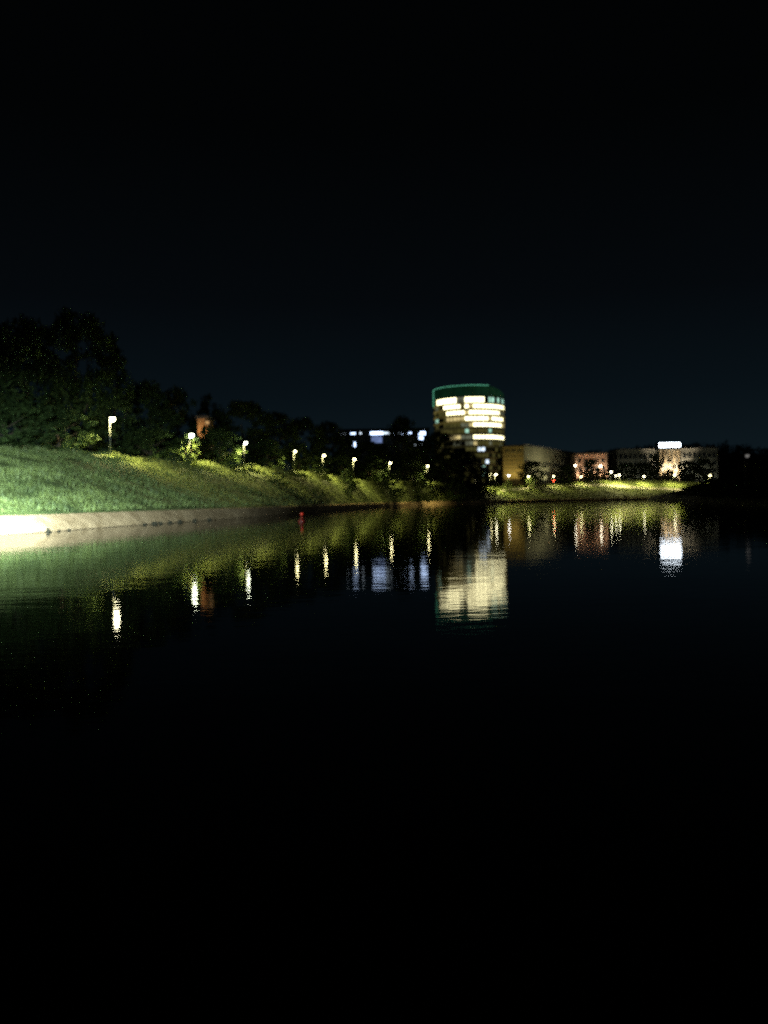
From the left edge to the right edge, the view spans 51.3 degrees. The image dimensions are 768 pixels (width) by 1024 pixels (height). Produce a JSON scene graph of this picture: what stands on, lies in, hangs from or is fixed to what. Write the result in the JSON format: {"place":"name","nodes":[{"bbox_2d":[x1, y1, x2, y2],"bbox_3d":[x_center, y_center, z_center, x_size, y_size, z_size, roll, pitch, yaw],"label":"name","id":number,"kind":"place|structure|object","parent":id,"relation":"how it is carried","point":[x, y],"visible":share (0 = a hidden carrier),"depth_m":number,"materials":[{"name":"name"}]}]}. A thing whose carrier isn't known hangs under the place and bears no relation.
{"place":"outdoors","nodes":[
{"label":"outdoors","id":0,"kind":"place"},
{"bbox_2d":[0,497,649,534],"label":"shore","id":1,"kind":"structure","parent":0,"point":[17,524],"depth_m":70.15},
{"bbox_2d":[0,449,708,515],"bbox_3d":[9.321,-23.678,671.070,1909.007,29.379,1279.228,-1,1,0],"label":"riverbank","id":2,"kind":"structure","parent":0,"point":[90,466],"depth_m":94.43,"materials":[{"name":"green plant"}]},
{"bbox_2d":[0,327,49,442],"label":"broadleaf tree","id":3,"kind":"object","parent":2,"relation":"on","point":[8,377],"visible":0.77,"depth_m":93.59,"materials":[{"name":"green plant"}]},
{"bbox_2d":[0,401,56,450],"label":"bush","id":4,"kind":"object","parent":2,"relation":"on","point":[20,410],"visible":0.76,"depth_m":87.44,"materials":[{"name":"green plant"}]},
{"bbox_2d":[0,312,82,449],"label":"broadleaf tree","id":5,"kind":"object","parent":2,"relation":"on","point":[25,331],"visible":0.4,"depth_m":104.11,"materials":[{"name":"green plant"}]},
{"bbox_2d":[23,405,100,452],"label":"bush","id":6,"kind":"object","parent":2,"relation":"on","point":[63,439],"visible":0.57,"depth_m":94.75,"materials":[{"name":"green plant"}]},
{"bbox_2d":[20,305,131,450],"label":"broadleaf tree","id":7,"kind":"object","parent":2,"relation":"on","point":[89,328],"visible":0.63,"depth_m":110.61,"materials":[{"name":"green plant"}]},
{"bbox_2d":[72,425,122,453],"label":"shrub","id":8,"kind":"object","parent":2,"relation":"on","point":[93,448],"visible":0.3,"depth_m":111.53,"materials":[{"name":"green plant"}]},
{"bbox_2d":[81,331,141,455],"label":"broadleaf tree","id":9,"kind":"object","parent":2,"relation":"on","point":[127,422],"visible":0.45,"depth_m":121.38,"materials":[{"name":"green plant"}]},
{"bbox_2d":[109,416,115,453],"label":"street lamp","id":10,"kind":"object","parent":2,"relation":"on","point":[112,418],"visible":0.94,"depth_m":95.80,"materials":[{"name":"grey metal"}]},
{"bbox_2d":[107,378,183,456],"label":"broadleaf tree","id":11,"kind":"object","parent":2,"relation":"on","point":[147,393],"visible":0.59,"depth_m":132.59,"materials":[{"name":"green plant"}]},
{"bbox_2d":[121,427,183,461],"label":"bush","id":12,"kind":"object","parent":2,"relation":"on","point":[159,453],"visible":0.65,"depth_m":120.33,"materials":[{"name":"green plant"}]},
{"bbox_2d":[147,385,198,461],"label":"broadleaf tree","id":13,"kind":"object","parent":2,"relation":"on","point":[179,397],"visible":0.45,"depth_m":154.31,"materials":[{"name":"green plant"}]},
{"bbox_2d":[165,456,180,462],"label":"shrub","id":14,"kind":"object","parent":2,"relation":"on","point":[172,457],"visible":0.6,"depth_m":111.72,"materials":[{"name":"green plant"}]},
{"bbox_2d":[178,435,194,464],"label":"shrub","id":15,"kind":"object","parent":2,"relation":"on","point":[186,440],"visible":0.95,"depth_m":113.03,"materials":[{"name":"green plant"}]},
{"bbox_2d":[175,433,200,460],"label":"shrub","id":16,"kind":"object","parent":2,"relation":"on","point":[195,446],"visible":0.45,"depth_m":118.53,"materials":[{"name":"green plant"}]},
{"bbox_2d":[189,433,193,456],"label":"street lamp","id":17,"kind":"object","parent":2,"relation":"on","point":[191,434],"visible":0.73,"depth_m":116.78,"materials":[{"name":"grey paint"}]},
{"bbox_2d":[195,415,215,458],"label":"house","id":18,"kind":"structure","parent":2,"relation":"on","point":[207,421],"depth_m":149.78,"materials":[{"name":"paint"}]},
{"bbox_2d":[188,393,223,461],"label":"broadleaf tree","id":19,"kind":"object","parent":2,"relation":"on","point":[204,406],"visible":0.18,"depth_m":204.17,"materials":[{"name":"green plant"}]},
{"bbox_2d":[195,425,223,464],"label":"broadleaf tree","id":20,"kind":"object","parent":2,"relation":"on","point":[205,429],"visible":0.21,"depth_m":140.20,"materials":[{"name":"green plant"}]},
{"bbox_2d":[194,428,247,465],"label":"bush","id":21,"kind":"object","parent":2,"relation":"on","point":[214,436],"visible":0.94,"depth_m":134.49,"materials":[{"name":"green plant"}]},
{"bbox_2d":[220,458,240,468],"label":"shrub","id":22,"kind":"object","parent":2,"relation":"on","point":[232,466],"visible":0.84,"depth_m":123.54,"materials":[{"name":"green plant"}]},
{"bbox_2d":[214,400,278,465],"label":"broadleaf tree","id":23,"kind":"object","parent":2,"relation":"on","point":[250,409],"visible":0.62,"depth_m":166.19,"materials":[{"name":"green plant"}]},
{"bbox_2d":[245,441,285,468],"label":"broadleaf tree","id":24,"kind":"object","parent":2,"relation":"on","point":[264,449],"visible":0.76,"depth_m":159.01,"materials":[{"name":"green plant"}]},
{"bbox_2d":[250,410,304,470],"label":"broadleaf tree","id":25,"kind":"object","parent":2,"relation":"on","point":[280,419],"visible":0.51,"depth_m":187.59,"materials":[{"name":"green plant"}]},
{"bbox_2d":[265,471,290,485],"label":"shrub","id":26,"kind":"object","parent":2,"relation":"on","point":[277,481],"visible":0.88,"depth_m":127.82,"materials":[{"name":"green plant"}]},
{"bbox_2d":[275,464,291,470],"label":"shrub","id":27,"kind":"object","parent":2,"relation":"on","point":[284,466],"visible":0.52,"depth_m":151.76,"materials":[{"name":"green plant"}]},
{"bbox_2d":[286,449,308,470],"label":"broadleaf tree","id":28,"kind":"object","parent":2,"relation":"on","point":[301,466],"visible":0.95,"depth_m":170.15,"materials":[{"name":"green plant"}]},
{"bbox_2d":[278,416,331,472],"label":"broadleaf tree","id":29,"kind":"object","parent":2,"relation":"on","point":[318,433],"visible":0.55,"depth_m":206.61,"materials":[{"name":"green plant"}]},
{"bbox_2d":[297,455,328,472],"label":"broadleaf tree","id":30,"kind":"object","parent":2,"relation":"on","point":[311,463],"visible":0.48,"depth_m":185.04,"materials":[{"name":"green plant"}]},
{"bbox_2d":[314,464,325,475],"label":"shrub","id":31,"kind":"object","parent":2,"relation":"on","point":[319,467],"visible":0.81,"depth_m":173.74,"materials":[{"name":"green plant"}]},
{"bbox_2d":[309,420,352,475],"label":"broadleaf tree","id":32,"kind":"object","parent":2,"relation":"on","point":[335,436],"visible":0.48,"depth_m":231.30,"materials":[{"name":"green plant"}]},
{"bbox_2d":[326,455,354,477],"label":"broadleaf tree","id":33,"kind":"object","parent":2,"relation":"on","point":[339,463],"visible":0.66,"depth_m":213.08,"materials":[{"name":"green plant"}]},
{"bbox_2d":[329,431,361,478],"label":"broadleaf tree","id":34,"kind":"object","parent":2,"relation":"on","point":[352,447],"visible":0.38,"depth_m":244.86,"materials":[{"name":"green plant"}]},
{"bbox_2d":[339,467,357,496],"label":"shrub","id":35,"kind":"object","parent":2,"relation":"on","point":[350,488],"visible":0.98,"depth_m":177.53,"materials":[{"name":"green plant"}]},
{"bbox_2d":[0,444,699,513],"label":"grass","id":36,"kind":"structure","parent":2,"relation":"on","point":[153,463],"depth_m":92.43,"materials":[{"name":"green plant"}]},
{"bbox_2d":[347,440,395,481],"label":"broadleaf tree","id":37,"kind":"object","parent":2,"relation":"on","point":[367,447],"visible":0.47,"depth_m":259.94,"materials":[{"name":"green plant"}]},
{"bbox_2d":[357,455,388,481],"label":"broadleaf tree","id":38,"kind":"object","parent":2,"relation":"on","point":[375,459],"visible":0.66,"depth_m":234.61,"materials":[{"name":"green plant"}]},
{"bbox_2d":[338,428,429,480],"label":"strip window building","id":39,"kind":"structure","parent":2,"relation":"on","point":[378,436],"depth_m":344.58,"materials":[{"name":"paint"}]},
{"bbox_2d":[371,436,381,442],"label":"window","id":40,"kind":"structure","parent":39,"relation":"in","point":[377,439],"depth_m":344.55,"materials":[{"name":"glass"}]},
{"bbox_2d":[370,431,383,434],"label":"strip window","id":41,"kind":"structure","parent":39,"relation":"in","point":[371,432],"depth_m":344.47,"materials":[{"name":"glass"}]},
{"bbox_2d":[378,463,392,488],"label":"shrub","id":42,"kind":"object","parent":2,"relation":"on","point":[386,471],"visible":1,"depth_m":223.44,"materials":[{"name":"green plant"}]},
{"bbox_2d":[387,469,406,497],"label":"shrub","id":43,"kind":"object","parent":2,"relation":"on","point":[395,489],"visible":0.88,"depth_m":227.19,"materials":[{"name":"green plant"}]},
{"bbox_2d":[381,414,421,479],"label":"broadleaf tree","id":44,"kind":"object","parent":2,"relation":"on","point":[404,423],"visible":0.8,"depth_m":275.55,"materials":[{"name":"green plant"}]},
{"bbox_2d":[393,453,426,481],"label":"broadleaf tree","id":45,"kind":"object","parent":2,"relation":"on","point":[409,459],"visible":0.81,"depth_m":260.33,"materials":[{"name":"green plant"}]},
{"bbox_2d":[404,444,436,481],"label":"broadleaf tree","id":46,"kind":"object","parent":2,"relation":"on","point":[424,454],"visible":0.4,"depth_m":287.87,"materials":[{"name":"green plant"}]},
{"bbox_2d":[416,471,436,502],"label":"shrub","id":47,"kind":"object","parent":2,"relation":"on","point":[427,476],"visible":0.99,"depth_m":251.24,"materials":[{"name":"green plant"}]},
{"bbox_2d":[416,430,465,481],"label":"broadleaf tree","id":48,"kind":"object","parent":2,"relation":"on","point":[439,440],"visible":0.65,"depth_m":295.24,"materials":[{"name":"green plant"}]},
{"bbox_2d":[448,448,487,488],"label":"broadleaf tree","id":49,"kind":"object","parent":2,"relation":"on","point":[471,458],"visible":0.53,"depth_m":315.57,"materials":[{"name":"green plant"}]},
{"bbox_2d":[433,385,504,486],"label":"office tower","id":50,"kind":"structure","parent":2,"relation":"on","point":[471,418],"depth_m":433.79,"materials":[{"name":"beige glass"}]},
{"bbox_2d":[470,465,495,493],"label":"broadleaf tree","id":51,"kind":"object","parent":2,"relation":"on","point":[481,487],"visible":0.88,"depth_m":324.81,"materials":[{"name":"green plant"}]},
{"bbox_2d":[489,479,499,493],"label":"shrub","id":52,"kind":"object","parent":2,"relation":"on","point":[493,490],"visible":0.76,"depth_m":335.50,"materials":[{"name":"green plant"}]},
{"bbox_2d":[503,480,513,491],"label":"shrub","id":53,"kind":"object","parent":2,"relation":"on","point":[506,489],"visible":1,"depth_m":347.93,"materials":[{"name":"green plant"}]},
{"bbox_2d":[500,445,523,486],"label":"clad block","id":54,"kind":"structure","parent":2,"relation":"on","point":[511,457],"depth_m":431.69,"materials":[{"name":"beige concrete"}]},
{"bbox_2d":[523,476,537,488],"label":"shrub","id":55,"kind":"object","parent":2,"relation":"on","point":[530,478],"visible":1,"depth_m":365.40,"materials":[{"name":"green plant"}]},
{"bbox_2d":[516,460,548,484],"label":"broadleaf tree","id":56,"kind":"object","parent":2,"relation":"on","point":[529,464],"visible":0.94,"depth_m":393.81,"materials":[{"name":"green plant"}]},
{"bbox_2d":[523,444,575,485],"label":"long wing","id":57,"kind":"structure","parent":2,"relation":"on","point":[552,461],"depth_m":469.15,"materials":[{"name":"beige concrete"}]},
{"bbox_2d":[557,465,576,483],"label":"broadleaf tree","id":58,"kind":"object","parent":2,"relation":"on","point":[563,468],"visible":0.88,"depth_m":414.66,"materials":[{"name":"green plant"}]},
{"bbox_2d":[570,452,607,482],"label":"pillared building","id":59,"kind":"structure","parent":2,"relation":"on","point":[578,460],"depth_m":479.62,"materials":[{"name":"paint"}]},
{"bbox_2d":[579,458,601,481],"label":"broadleaf tree","id":60,"kind":"object","parent":2,"relation":"on","point":[589,464],"visible":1,"depth_m":438.18,"materials":[{"name":"green plant"}]},
{"bbox_2d":[601,470,614,480],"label":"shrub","id":61,"kind":"object","parent":2,"relation":"on","point":[607,478],"visible":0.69,"depth_m":444.94,"materials":[{"name":"green plant"}]},
{"bbox_2d":[613,463,640,480],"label":"broadleaf tree","id":62,"kind":"object","parent":2,"relation":"on","point":[627,471],"visible":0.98,"depth_m":450.40,"materials":[{"name":"green plant"}]},
{"bbox_2d":[632,462,654,480],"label":"broadleaf tree","id":63,"kind":"object","parent":2,"relation":"on","point":[639,465],"visible":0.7,"depth_m":453.31,"materials":[{"name":"green plant"}]},
{"bbox_2d":[645,454,662,479],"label":"broadleaf tree","id":64,"kind":"object","parent":2,"relation":"on","point":[653,457],"visible":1,"depth_m":450.96,"materials":[{"name":"green plant"}]},
{"bbox_2d":[609,443,717,482],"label":"sign block","id":65,"kind":"structure","parent":2,"relation":"on","point":[672,456],"depth_m":504.56,"materials":[{"name":"concrete"}]},
{"bbox_2d":[663,469,675,481],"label":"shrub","id":66,"kind":"object","parent":2,"relation":"on","point":[668,474],"visible":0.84,"depth_m":439.04,"materials":[{"name":"green plant"}]},
{"bbox_2d":[672,460,698,482],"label":"broadleaf tree","id":67,"kind":"object","parent":2,"relation":"on","point":[688,463],"visible":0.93,"depth_m":448.00,"materials":[{"name":"green plant"}]},
{"bbox_2d":[689,458,718,480],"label":"broadleaf tree","id":68,"kind":"object","parent":2,"relation":"on","point":[700,465],"visible":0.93,"depth_m":445.90,"materials":[{"name":"green plant"}]},
{"bbox_2d":[0,500,767,1023],"bbox_3d":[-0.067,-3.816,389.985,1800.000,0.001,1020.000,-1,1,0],"label":"water","id":69,"kind":"structure","parent":0,"point":[460,764],"depth_m":4.79,"materials":[{"name":"black liquid"}]},
{"bbox_2d":[298,513,304,521],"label":"buoy","id":70,"kind":"object","parent":69,"relation":"on","point":[301,519],"visible":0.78,"depth_m":65.88,"materials":[{"name":"red plastic"}]},
{"bbox_2d":[0,0,767,471],"label":"sky","id":71,"kind":"structure","parent":0,"point":[347,213],"materials":[{"name":"black"}]},
{"bbox_2d":[501,484,681,490],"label":"path","id":72,"kind":"structure","parent":0,"point":[605,485],"depth_m":396.33,"materials":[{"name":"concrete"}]},
{"bbox_2d":[434,452,767,481],"bbox_3d":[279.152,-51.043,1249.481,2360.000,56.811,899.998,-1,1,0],"label":"hill","id":73,"kind":"structure","parent":0,"point":[730,461],"depth_m":910.84,"materials":[{"name":"green plant"}]},
{"bbox_2d":[320,439,767,474],"bbox_3d":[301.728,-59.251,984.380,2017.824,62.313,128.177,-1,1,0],"label":"woodland","id":74,"kind":"object","parent":73,"relation":"on","point":[738,449],"visible":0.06,"depth_m":998.16,"materials":[{"name":"green plant"}]},
{"bbox_2d":[646,481,767,505],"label":"riverbank","id":75,"kind":"structure","parent":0,"point":[681,497],"depth_m":192.54,"materials":[{"name":"green plant"}]},
{"bbox_2d":[661,492,685,493],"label":"broadleaf tree","id":76,"kind":"object","parent":75,"relation":"on","point":[672,493],"visible":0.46,"depth_m":290.90,"materials":[{"name":"green plant"}]},
{"bbox_2d":[678,484,715,496],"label":"broadleaf tree","id":77,"kind":"object","parent":75,"relation":"on","point":[691,486],"visible":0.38,"depth_m":218.00,"materials":[{"name":"green plant"}]},
{"bbox_2d":[688,479,738,496],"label":"broadleaf tree","id":78,"kind":"object","parent":75,"relation":"on","point":[703,483],"visible":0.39,"depth_m":182.51,"materials":[{"name":"green plant"}]},
{"bbox_2d":[744,453,749,487],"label":"street lamp","id":79,"kind":"object","parent":75,"relation":"on","point":[746,456],"visible":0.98,"depth_m":127.87,"materials":[{"name":"grey metal"}]}
]}

